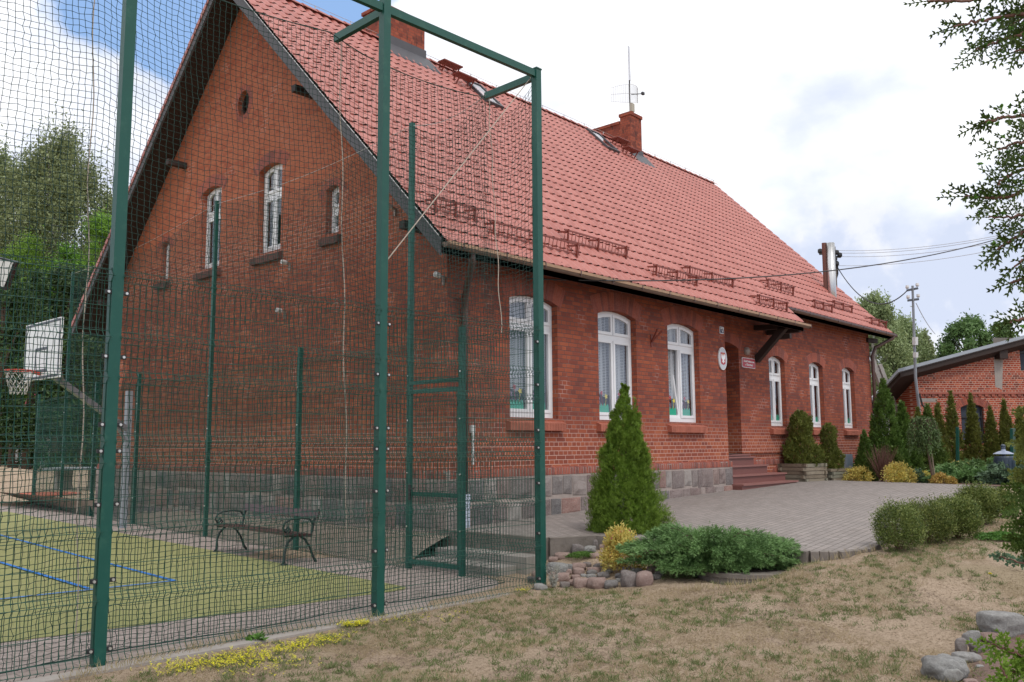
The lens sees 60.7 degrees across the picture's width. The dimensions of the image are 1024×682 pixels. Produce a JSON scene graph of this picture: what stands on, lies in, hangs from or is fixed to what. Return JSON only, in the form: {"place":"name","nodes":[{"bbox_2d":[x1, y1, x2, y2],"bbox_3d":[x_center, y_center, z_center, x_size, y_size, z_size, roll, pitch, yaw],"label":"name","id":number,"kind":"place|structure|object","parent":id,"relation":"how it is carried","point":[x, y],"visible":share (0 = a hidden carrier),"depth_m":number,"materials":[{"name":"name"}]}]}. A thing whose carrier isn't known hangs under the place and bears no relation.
{"place":"outdoors","nodes":[
{"label":"outdoors","id":0,"kind":"place"},
{"bbox_2d":[0,505,496,681],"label":"court paving","id":1,"kind":"structure","parent":0,"point":[55,668],"depth_m":8.37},
{"bbox_2d":[4,317,132,527],"bbox_3d":[-8.353,1.760,16.358,1.203,4.000,3.238,0,-7,-2],"label":"basketball hoop","id":2,"kind":"object","parent":1,"relation":"on","point":[75,389],"visible":0.57,"depth_m":15.76,"materials":[{"name":"white"}]},
{"bbox_2d":[0,512,404,642],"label":"artificial turf","id":3,"kind":"structure","parent":1,"relation":"on","point":[353,587],"depth_m":10.42,"materials":[{"name":"plastic"}]},
{"bbox_2d":[0,257,18,289],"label":"floodlight","id":4,"kind":"object","parent":3,"relation":"on","point":[13,272],"visible":0.61,"depth_m":13.97,"materials":[{"name":"black plastic"}]},
{"bbox_2d":[0,535,175,598],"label":"court line","id":5,"kind":"object","parent":3,"relation":"on","point":[72,582],"visible":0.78,"depth_m":11.04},
{"bbox_2d":[214,503,319,564],"bbox_3d":[-3.662,2.819,12.919,0.587,0.745,2.295,6,-9,-43],"label":"park bench","id":6,"kind":"object","parent":1,"relation":"on","point":[289,511],"visible":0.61,"depth_m":12.75,"materials":[{"name":"brown wood"}]},
{"bbox_2d":[0,464,1023,681],"bbox_3d":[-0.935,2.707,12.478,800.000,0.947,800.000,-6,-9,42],"label":"ground","id":7,"kind":"structure","parent":0,"point":[921,632],"depth_m":7.20,"materials":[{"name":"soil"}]},
{"bbox_2d":[0,250,36,466],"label":"understorey tree","id":8,"kind":"object","parent":7,"relation":"on","point":[3,324],"visible":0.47,"depth_m":58.59,"materials":[{"name":"green plant"}]},
{"bbox_2d":[0,124,47,280],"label":"birch tree","id":9,"kind":"object","parent":7,"relation":"on","point":[2,158],"visible":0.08,"depth_m":75.06,"materials":[{"name":"green plant"}]},
{"bbox_2d":[0,225,55,467],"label":"maple tree","id":10,"kind":"object","parent":7,"relation":"on","point":[16,251],"visible":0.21,"depth_m":67.03,"materials":[{"name":"green plant"}]},
{"bbox_2d":[0,261,65,469],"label":"understorey tree","id":11,"kind":"object","parent":7,"relation":"on","point":[15,344],"visible":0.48,"depth_m":58.77,"materials":[{"name":"green plant"}]},
{"bbox_2d":[0,91,112,455],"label":"birch tree","id":12,"kind":"object","parent":7,"relation":"on","point":[70,204],"visible":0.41,"depth_m":72.50,"materials":[{"name":"green plant"}]},
{"bbox_2d":[26,260,94,467],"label":"understorey tree","id":13,"kind":"object","parent":7,"relation":"on","point":[61,290],"visible":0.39,"depth_m":60.06,"materials":[{"name":"green plant"}]},
{"bbox_2d":[37,241,89,461],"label":"maple tree","id":14,"kind":"object","parent":7,"relation":"on","point":[64,256],"visible":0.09,"depth_m":68.66,"materials":[{"name":"green plant"}]},
{"bbox_2d":[53,262,104,466],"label":"understorey tree","id":15,"kind":"object","parent":7,"relation":"on","point":[85,349],"visible":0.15,"depth_m":60.18,"materials":[{"name":"green plant"}]},
{"bbox_2d":[70,202,111,464],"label":"maple tree","id":16,"kind":"object","parent":7,"relation":"on","point":[92,231],"visible":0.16,"depth_m":67.10,"materials":[{"name":"green plant"}]},
{"bbox_2d":[81,336,104,465],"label":"understorey tree","id":17,"kind":"object","parent":7,"relation":"on","point":[97,378],"visible":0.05,"depth_m":60.71,"materials":[{"name":"green plant"}]},
{"bbox_2d":[75,170,112,260],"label":"birch tree","id":18,"kind":"object","parent":7,"relation":"on","point":[109,204],"visible":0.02,"depth_m":75.88,"materials":[{"name":"green plant"}]},
{"bbox_2d":[0,492,445,566],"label":"pavement","id":19,"kind":"structure","parent":7,"relation":"on","point":[343,534],"depth_m":14.43,"materials":[{"name":"concrete"}]},
{"bbox_2d":[17,592,512,681],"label":"court kerb","id":20,"kind":"structure","parent":7,"relation":"on","point":[214,648],"depth_m":7.00,"materials":[{"name":"concrete"}]},
{"bbox_2d":[0,0,545,681],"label":"sports fence","id":21,"kind":"object","parent":7,"relation":"on","point":[382,14],"visible":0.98,"depth_m":7.71,"materials":[{"name":"green metal"}]},
{"bbox_2d":[74,0,94,640],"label":"net rope","id":22,"kind":"object","parent":21,"relation":"hanging from","point":[82,335],"visible":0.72,"depth_m":7.16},
{"bbox_2d":[0,582,504,673],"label":"net rope","id":23,"kind":"object","parent":21,"relation":"attached to","point":[243,629],"visible":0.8,"depth_m":7.53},
{"bbox_2d":[76,95,485,272],"bbox_3d":[-6.181,-2.437,17.348,0.201,0.364,17.092,6,-9,-42],"label":"net rope","id":24,"kind":"object","parent":21,"relation":"attached to","point":[316,170],"visible":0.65,"depth_m":13.92,"materials":[{"name":"fabric"}]},
{"bbox_2d":[66,95,487,397],"bbox_3d":[-6.164,-0.909,17.158,0.287,3.417,17.094,6,-9,-42],"label":"ball net","id":25,"kind":"object","parent":24,"relation":"hanging from","point":[167,299],"visible":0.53,"depth_m":14.21,"materials":[{"name":"fabric"}]},
{"bbox_2d":[339,41,348,599],"bbox_3d":[-1.750,-0.358,9.089,0.310,5.901,0.040,-6,-9,42],"label":"net rope","id":26,"kind":"object","parent":21,"relation":"hanging from","point":[344,301],"visible":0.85,"depth_m":9.12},
{"bbox_2d":[221,0,483,96],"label":"net rope","id":27,"kind":"object","parent":21,"relation":"attached to","point":[346,43],"visible":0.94,"depth_m":9.48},
{"bbox_2d":[0,0,499,670],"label":"ball net","id":28,"kind":"object","parent":27,"relation":"hanging from","point":[230,448],"visible":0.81,"depth_m":8.00,"materials":[{"name":"fabric"}]},
{"bbox_2d":[388,77,530,258],"bbox_3d":[-0.526,-1.986,9.687,0.011,2.647,2.201,-7,-10,44],"label":"net rope","id":29,"kind":"object","parent":21,"relation":"attached to","point":[457,171],"visible":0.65,"depth_m":9.58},
{"bbox_2d":[489,98,501,332],"bbox_3d":[-0.214,-1.596,10.805,0.038,3.052,0.331,4,-8,-29],"label":"net rope","id":30,"kind":"object","parent":21,"relation":"hanging from","point":[495,216],"visible":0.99,"depth_m":10.78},
{"bbox_2d":[483,87,532,340],"bbox_3d":[-0.044,-1.556,10.677,0.820,3.080,0.079,-6,-9,42],"label":"ball net","id":31,"kind":"object","parent":21,"relation":"hanging from","point":[494,241],"visible":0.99,"depth_m":10.65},
{"bbox_2d":[32,122,535,584],"bbox_3d":[-7.046,0.742,18.012,0.425,6.600,21.309,6,-9,-42],"label":"side fence","id":32,"kind":"object","parent":7,"relation":"on","point":[409,333],"visible":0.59,"depth_m":13.36,"materials":[{"name":"green metal"}]},
{"bbox_2d":[131,588,528,675],"bbox_3d":[-1.033,2.510,7.697,1.096,0.090,4.396,-6,-9,38],"label":"yellow sedum","id":33,"kind":"object","parent":7,"relation":"on","point":[264,651],"visible":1,"depth_m":6.71,"materials":[{"name":"plant"}]},
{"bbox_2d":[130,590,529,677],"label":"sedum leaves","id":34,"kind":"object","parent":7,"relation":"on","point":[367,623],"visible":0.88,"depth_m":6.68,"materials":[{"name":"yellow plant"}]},
{"bbox_2d":[55,544,882,681],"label":"edge grass","id":35,"kind":"structure","parent":7,"relation":"on","point":[407,615],"depth_m":8.00,"materials":[{"name":"plant"}]},
{"bbox_2d":[416,546,534,576],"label":"concrete steps","id":36,"kind":"structure","parent":7,"relation":"on","point":[527,559],"depth_m":11.14,"materials":[{"name":"concrete"}]},
{"bbox_2d":[71,0,897,555],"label":"school building","id":37,"kind":"structure","parent":7,"relation":"on","point":[619,202],"depth_m":17.18,"materials":[{"name":"brick"}]},
{"bbox_2d":[193,174,226,280],"bbox_3d":[-6.091,-2.332,17.872,1.270,2.150,0.357,-6,-9,42],"label":"window","id":38,"kind":"structure","parent":37,"relation":"in","point":[218,181],"depth_m":17.98,"materials":[{"name":"white glass"}]},
{"bbox_2d":[235,85,251,121],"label":"round window","id":39,"kind":"structure","parent":37,"relation":"in","point":[249,93],"depth_m":17.39,"materials":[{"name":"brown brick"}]},
{"bbox_2d":[250,149,289,265],"bbox_3d":[-4.484,-2.512,16.425,1.270,2.145,0.358,-6,-9,42],"label":"window","id":40,"kind":"structure","parent":37,"relation":"in","point":[277,155],"depth_m":16.47,"materials":[{"name":"white glass"}]},
{"bbox_2d":[318,177,346,247],"bbox_3d":[-3.030,-2.220,15.063,0.803,1.184,0.356,-6,-9,42],"label":"window","id":41,"kind":"structure","parent":37,"relation":"in","point":[324,188],"depth_m":15.08,"materials":[{"name":"white glass"}]},
{"bbox_2d":[500,274,565,430],"bbox_3d":[0.308,0.185,14.293,0.353,2.547,1.653,-6,-9,42],"label":"window","id":42,"kind":"structure","parent":37,"relation":"in","point":[552,292],"depth_m":14.32,"materials":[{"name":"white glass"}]},
{"bbox_2d":[590,292,644,431],"bbox_3d":[1.882,0.382,16.017,0.355,2.549,1.653,-6,-9,42],"label":"window","id":43,"kind":"structure","parent":37,"relation":"in","point":[603,301],"depth_m":16.09,"materials":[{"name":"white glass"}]},
{"bbox_2d":[611,46,644,111],"bbox_3d":[3.690,-8.138,27.287,1.031,2.321,0.641,3,-8,-27],"label":"roof aerial","id":44,"kind":"object","parent":37,"relation":"on","point":[632,105],"visible":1,"depth_m":27.35,"materials":[{"name":"grey metal"}]},
{"bbox_2d":[661,306,707,432],"bbox_3d":[3.389,0.579,17.733,0.444,2.549,1.653,-6,-9,42],"label":"window","id":45,"kind":"structure","parent":37,"relation":"in","point":[675,314],"depth_m":17.78,"materials":[{"name":"white glass"}]},
{"bbox_2d":[527,233,1017,280],"bbox_3d":[7.553,-2.148,18.972,17.588,3.426,0.024,4,-8,-33],"label":"overhead cable","id":46,"kind":"object","parent":37,"relation":"attached to","point":[772,275],"visible":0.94,"depth_m":17.21,"materials":[{"name":"black plastic"}]},
{"bbox_2d":[766,346,788,433],"bbox_3d":[6.567,1.218,21.727,0.290,2.195,1.345,-6,-9,42],"label":"window","id":47,"kind":"structure","parent":37,"relation":"in","point":[776,420],"depth_m":21.81,"materials":[{"name":"white plastic"}]},
{"bbox_2d":[805,353,825,434],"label":"window","id":48,"kind":"structure","parent":37,"relation":"in","point":[813,357],"depth_m":23.56,"materials":[{"name":"white plastic"}]},
{"bbox_2d":[822,242,836,297],"bbox_3d":[9.618,-1.569,26.423,0.366,2.859,0.406,-2,-7,13],"label":"flue pipe","id":49,"kind":"object","parent":37,"relation":"attached to","point":[828,263],"visible":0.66,"depth_m":26.38,"materials":[{"name":"silver metal"}]},
{"bbox_2d":[839,359,861,434],"bbox_3d":[9.634,1.602,25.086,0.290,2.196,1.345,-6,-9,42],"label":"window","id":50,"kind":"structure","parent":37,"relation":"in","point":[844,363],"depth_m":25.17,"materials":[{"name":"white plastic"}]},
{"bbox_2d":[587,577,605,588],"bbox_3d":[0.938,2.689,9.674,0.220,0.148,0.185,-1,-7,4],"label":"edging stone","id":51,"kind":"object","parent":7,"relation":"on","point":[595,582],"visible":0.84,"depth_m":9.60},
{"bbox_2d":[196,537,1016,681],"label":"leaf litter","id":52,"kind":"object","parent":7,"relation":"on","point":[584,639],"visible":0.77,"depth_m":6.87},
{"bbox_2d":[596,519,646,571],"bbox_3d":[1.324,2.445,10.400,0.662,0.636,0.646,-6,-9,42],"label":"golden spirea","id":53,"kind":"object","parent":7,"relation":"on","point":[618,535],"visible":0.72,"depth_m":10.33,"materials":[{"name":"plant"}]},
{"bbox_2d":[620,570,636,586],"bbox_3d":[1.277,2.611,9.561,0.180,0.209,0.174,0,-7,-5],"label":"edging stone","id":54,"kind":"object","parent":7,"relation":"on","point":[628,578],"visible":0.8,"depth_m":9.50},
{"bbox_2d":[584,382,676,534],"bbox_3d":[1.525,1.756,11.887,1.323,2.407,1.234,-6,-9,42],"label":"pointed conifer","id":55,"kind":"object","parent":7,"relation":"on","point":[631,483],"visible":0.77,"depth_m":11.65,"materials":[{"name":"green plant"}]},
{"bbox_2d":[636,570,653,586],"bbox_3d":[1.435,2.583,9.455,0.192,0.186,0.150,-1,-7,7],"label":"edging stone","id":56,"kind":"object","parent":7,"relation":"on","point":[644,578],"visible":0.87,"depth_m":9.39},
{"bbox_2d":[614,520,805,576],"bbox_3d":[2.272,2.349,9.940,1.456,0.675,2.272,-33,-33,77],"label":"spreading juniper","id":57,"kind":"object","parent":7,"relation":"on","point":[672,548],"visible":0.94,"depth_m":9.60,"materials":[{"name":"green plant"}]},
{"bbox_2d":[438,480,995,565],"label":"kerb","id":58,"kind":"structure","parent":7,"relation":"on","point":[554,545],"depth_m":11.22,"materials":[{"name":"concrete"}]},
{"bbox_2d":[456,480,991,550],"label":"paved yard","id":59,"kind":"structure","parent":7,"relation":"on","point":[831,515],"depth_m":13.87,"materials":[{"name":"concrete"}]},
{"bbox_2d":[777,463,827,481],"bbox_3d":[7.092,3.208,21.331,1.060,0.441,0.774,6,-9,-41],"label":"wooden planter","id":60,"kind":"object","parent":59,"relation":"on","point":[805,472],"visible":0.84,"depth_m":21.04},
{"bbox_2d":[781,409,825,467],"bbox_3d":[7.067,2.419,21.424,1.122,1.522,1.048,-6,-9,42],"label":"potted conifer","id":61,"kind":"object","parent":60,"relation":"in","point":[811,453],"visible":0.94,"depth_m":21.22,"materials":[{"name":"green plant"}]},
{"bbox_2d":[822,468,850,479],"bbox_3d":[7.972,3.338,21.872,0.860,0.301,0.634,5,-9,-39],"label":"wooden planter","id":62,"kind":"object","parent":59,"relation":"on","point":[833,474],"visible":0.56,"depth_m":21.56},
{"bbox_2d":[818,422,845,470],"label":"potted conifer","id":63,"kind":"object","parent":62,"relation":"in","point":[829,444],"visible":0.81,"depth_m":21.82,"materials":[{"name":"green plant"}]},
{"bbox_2d":[694,566,784,584],"bbox_3d":[2.633,2.719,9.857,1.220,0.334,1.220,-6,-9,42],"label":"manhole ring","id":64,"kind":"object","parent":7,"relation":"on","point":[725,576],"visible":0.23,"depth_m":9.41,"materials":[{"name":"concrete"}]},
{"bbox_2d":[870,359,897,416],"bbox_3d":[13.601,2.700,30.999,1.875,4.090,0.176,2,-7,-18],"label":"leaning strut","id":65,"kind":"object","parent":7,"relation":"on","point":[879,371],"visible":0.18,"depth_m":30.96,"materials":[{"name":"concrete"}]},
{"bbox_2d":[855,285,917,395],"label":"birch tree","id":66,"kind":"object","parent":7,"relation":"on","point":[896,352],"visible":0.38,"depth_m":45.87,"materials":[{"name":"green plant"}]},
{"bbox_2d":[868,496,929,551],"bbox_3d":[4.290,2.036,9.711,0.683,0.646,0.640,-6,-9,42],"label":"clipped shrub","id":67,"kind":"object","parent":7,"relation":"on","point":[891,530],"visible":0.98,"depth_m":9.62,"materials":[{"name":"plant"}]},
{"bbox_2d":[877,306,935,372],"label":"birch tree","id":68,"kind":"object","parent":7,"relation":"on","point":[925,355],"visible":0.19,"depth_m":49.97,"materials":[{"name":"green plant"}]},
{"bbox_2d":[905,283,924,411],"bbox_3d":[13.611,0.288,29.257,0.397,4.413,1.069,-5,-9,37],"label":"utility pole","id":69,"kind":"object","parent":7,"relation":"on","point":[914,344],"visible":0.94,"depth_m":29.16,"materials":[{"name":"concrete"}]},
{"bbox_2d":[918,327,936,361],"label":"birch tree","id":70,"kind":"object","parent":7,"relation":"on","point":[925,336],"visible":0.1,"depth_m":54.32,"materials":[{"name":"green plant"}]},
{"bbox_2d":[896,493,963,543],"bbox_3d":[4.924,2.106,10.374,0.751,0.661,0.720,-6,-9,42],"label":"clipped shrub","id":71,"kind":"object","parent":7,"relation":"on","point":[933,510],"visible":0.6,"depth_m":10.22,"materials":[{"name":"plant"}]},
{"bbox_2d":[920,655,969,681],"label":"boulder","id":72,"kind":"object","parent":7,"relation":"on","point":[935,666],"visible":0.84,"depth_m":5.66,"materials":[{"name":"stone"}]},
{"bbox_2d":[872,335,1023,450],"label":"brick outbuilding","id":73,"kind":"structure","parent":7,"relation":"on","point":[990,374],"depth_m":30.15,"materials":[{"name":"red brick"}]},
{"bbox_2d":[961,405,983,443],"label":"window","id":74,"kind":"structure","parent":73,"relation":"in","point":[979,409],"depth_m":30.16,"materials":[{"name":"glass"}]},
{"bbox_2d":[943,669,962,681],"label":"boulder","id":75,"kind":"object","parent":7,"relation":"on","point":[951,674],"visible":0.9,"depth_m":5.59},
{"bbox_2d":[934,490,989,539],"bbox_3d":[5.376,2.109,10.563,0.676,0.613,0.683,4,-8,-33],"label":"clipped shrub","id":76,"kind":"object","parent":7,"relation":"on","point":[966,523],"visible":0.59,"depth_m":10.40,"materials":[{"name":"plant"}]},
{"bbox_2d":[903,0,1023,341],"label":"foreground thuja","id":77,"kind":"object","parent":7,"relation":"on","point":[1012,15],"visible":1,"depth_m":2.35,"materials":[{"name":"green plant"}]},
{"bbox_2d":[933,308,993,357],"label":"leafy tree","id":78,"kind":"object","parent":7,"relation":"on","point":[967,327],"visible":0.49,"depth_m":48.10,"materials":[{"name":"green plant"}]},
{"bbox_2d":[950,479,1004,523],"bbox_3d":[6.265,2.176,11.787,0.682,0.635,0.654,-1,-7,7],"label":"clipped shrub","id":79,"kind":"object","parent":7,"relation":"on","point":[989,501],"visible":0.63,"depth_m":11.63,"materials":[{"name":"plant"}]},
{"bbox_2d":[966,628,1023,681],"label":"edge thuja","id":80,"kind":"object","parent":7,"relation":"on","point":[1017,662],"visible":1,"depth_m":2.49,"materials":[{"name":"plant"}]},
{"bbox_2d":[967,634,1023,681],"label":"mulch bed","id":81,"kind":"object","parent":7,"relation":"on","point":[1012,644],"visible":0.24,"depth_m":5.95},
{"bbox_2d":[951,651,981,662],"bbox_3d":[3.214,2.238,6.184,0.185,0.060,0.153,-1,-7,5],"label":"boulder","id":82,"kind":"object","parent":81,"relation":"on","point":[968,657],"visible":0.78,"depth_m":6.13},
{"bbox_2d":[970,530,1021,540],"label":"ground cover","id":83,"kind":"object","parent":7,"relation":"on","point":[996,534],"visible":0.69,"depth_m":10.30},
{"bbox_2d":[973,484,1018,517],"bbox_3d":[6.982,2.318,12.619,0.668,0.504,0.696,-6,-9,42],"label":"clipped shrub","id":84,"kind":"object","parent":7,"relation":"on","point":[1004,492],"visible":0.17,"depth_m":12.45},
{"bbox_2d":[976,610,1023,637],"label":"boulder","id":85,"kind":"object","parent":7,"relation":"on","point":[1000,621],"visible":0.78,"depth_m":6.61,"materials":[{"name":"stone"}]},
{"bbox_2d":[981,318,1018,345],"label":"leafy tree","id":86,"kind":"object","parent":7,"relation":"on","point":[1005,329],"visible":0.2,"depth_m":47.33,"materials":[{"name":"green plant"}]},
{"bbox_2d":[988,550,1023,569],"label":"edge juniper","id":87,"kind":"object","parent":7,"relation":"on","point":[1012,559],"visible":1,"depth_m":3.40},
{"bbox_2d":[999,473,1023,567],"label":"edge conifer","id":88,"kind":"object","parent":7,"relation":"on","point":[1018,527],"visible":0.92,"depth_m":4.60,"materials":[{"name":"plant"}]},
{"bbox_2d":[1005,405,1023,484],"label":"edge conifer","id":89,"kind":"object","parent":7,"relation":"on","point":[1018,476],"visible":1,"depth_m":4.20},
{"bbox_2d":[0,0,1023,362],"label":"sky","id":90,"kind":"structure","parent":0,"point":[836,121],"materials":[{"name":"white"}]},
{"bbox_2d":[846,479,1010,485],"bbox_3d":[14.536,3.806,24.726,7.600,0.001,15.000,-6,-9,42],"label":"soil bed","id":91,"kind":"object","parent":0,"point":[958,483],"depth_m":19.97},
{"bbox_2d":[842,464,874,480],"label":"golden shrub","id":92,"kind":"object","parent":91,"relation":"on","point":[857,471],"visible":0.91,"depth_m":21.50,"materials":[{"name":"plant"}]},
{"bbox_2d":[852,429,879,480],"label":"young conifer","id":93,"kind":"object","parent":91,"relation":"on","point":[861,457],"visible":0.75,"depth_m":21.77,"materials":[{"name":"green plant"}]},
{"bbox_2d":[866,444,898,480],"bbox_3d":[9.072,3.007,21.466,0.777,0.953,0.755,-2,-7,13],"label":"bare shrub","id":94,"kind":"object","parent":91,"relation":"on","point":[883,462],"visible":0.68,"depth_m":21.37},
{"bbox_2d":[868,377,914,469],"bbox_3d":[9.948,2.385,23.314,1.267,2.848,1.327,-6,-9,42],"label":"columnar conifer","id":95,"kind":"object","parent":91,"relation":"on","point":[884,402],"visible":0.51,"depth_m":23.19,"materials":[{"name":"green plant"}]},
{"bbox_2d":[880,460,917,482],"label":"golden shrub","id":96,"kind":"object","parent":91,"relation":"on","point":[901,473],"visible":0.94,"depth_m":20.32,"materials":[{"name":"plant"}]},
{"bbox_2d":[890,400,926,471],"bbox_3d":[10.506,2.693,23.495,1.074,2.272,1.102,-6,-9,42],"label":"columnar conifer","id":97,"kind":"object","parent":91,"relation":"on","point":[903,420],"visible":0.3,"depth_m":23.35,"materials":[{"name":"green plant"}]},
{"bbox_2d":[905,416,942,475],"bbox_3d":[9.485,2.531,20.087,0.755,1.661,0.778,-6,-9,42],"label":"weeping tree","id":98,"kind":"object","parent":91,"relation":"on","point":[926,435],"visible":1,"depth_m":20.00,"materials":[{"name":"green plant"}]},
{"bbox_2d":[916,403,950,473],"bbox_3d":[11.661,2.833,24.518,1.120,2.224,1.109,-6,-9,42],"label":"columnar conifer","id":99,"kind":"object","parent":91,"relation":"on","point":[942,456],"visible":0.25,"depth_m":24.21,"materials":[{"name":"green plant"}]},
{"bbox_2d":[933,400,952,461],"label":"columnar conifer","id":100,"kind":"object","parent":91,"relation":"on","point":[938,416],"visible":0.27,"depth_m":27.06,"materials":[{"name":"green plant"}]},
{"bbox_2d":[928,471,960,483],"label":"golden shrub","id":101,"kind":"object","parent":91,"relation":"on","point":[938,477],"visible":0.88,"depth_m":19.74,"materials":[{"name":"yellow plant"}]},
{"bbox_2d":[944,390,967,461],"bbox_3d":[13.925,2.923,27.627,0.820,2.761,0.810,-6,-9,42],"label":"columnar conifer","id":102,"kind":"object","parent":91,"relation":"on","point":[951,422],"visible":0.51,"depth_m":27.53,"materials":[{"name":"green plant"}]},
{"bbox_2d":[921,461,992,482],"bbox_3d":[10.691,3.137,20.516,2.371,0.653,1.492,0,-7,0],"label":"shrub","id":103,"kind":"object","parent":91,"relation":"on","point":[967,474],"visible":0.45,"depth_m":20.32,"materials":[{"name":"green plant"}]},
{"bbox_2d":[963,392,986,463],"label":"columnar conifer","id":104,"kind":"object","parent":91,"relation":"on","point":[975,447],"visible":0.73,"depth_m":27.43,"materials":[{"name":"green plant"}]},
{"bbox_2d":[950,456,1018,470],"bbox_3d":[11.868,3.250,22.058,1.912,0.738,1.349,-2,-7,13],"label":"shrub","id":105,"kind":"object","parent":91,"relation":"on","point":[977,463],"visible":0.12,"depth_m":21.89,"materials":[{"name":"green plant"}]},
{"bbox_2d":[982,405,1001,464],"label":"columnar conifer","id":106,"kind":"object","parent":91,"relation":"on","point":[991,439],"visible":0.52,"depth_m":27.31,"materials":[{"name":"green plant"}]},
{"bbox_2d":[975,460,1023,484],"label":"shrub","id":107,"kind":"object","parent":91,"relation":"on","point":[996,470],"visible":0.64,"depth_m":19.46,"materials":[{"name":"green plant"}]},
{"bbox_2d":[993,444,1014,481],"bbox_3d":[11.070,2.933,19.632,0.430,1.229,0.430,-6,-9,42],"label":"litter bin","id":108,"kind":"object","parent":91,"relation":"on","point":[1008,460],"visible":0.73,"depth_m":19.52,"materials":[{"name":"metal"}]},
{"bbox_2d":[998,398,1016,457],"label":"columnar conifer","id":109,"kind":"object","parent":91,"relation":"on","point":[1005,423],"visible":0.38,"depth_m":27.27,"materials":[{"name":"green plant"}]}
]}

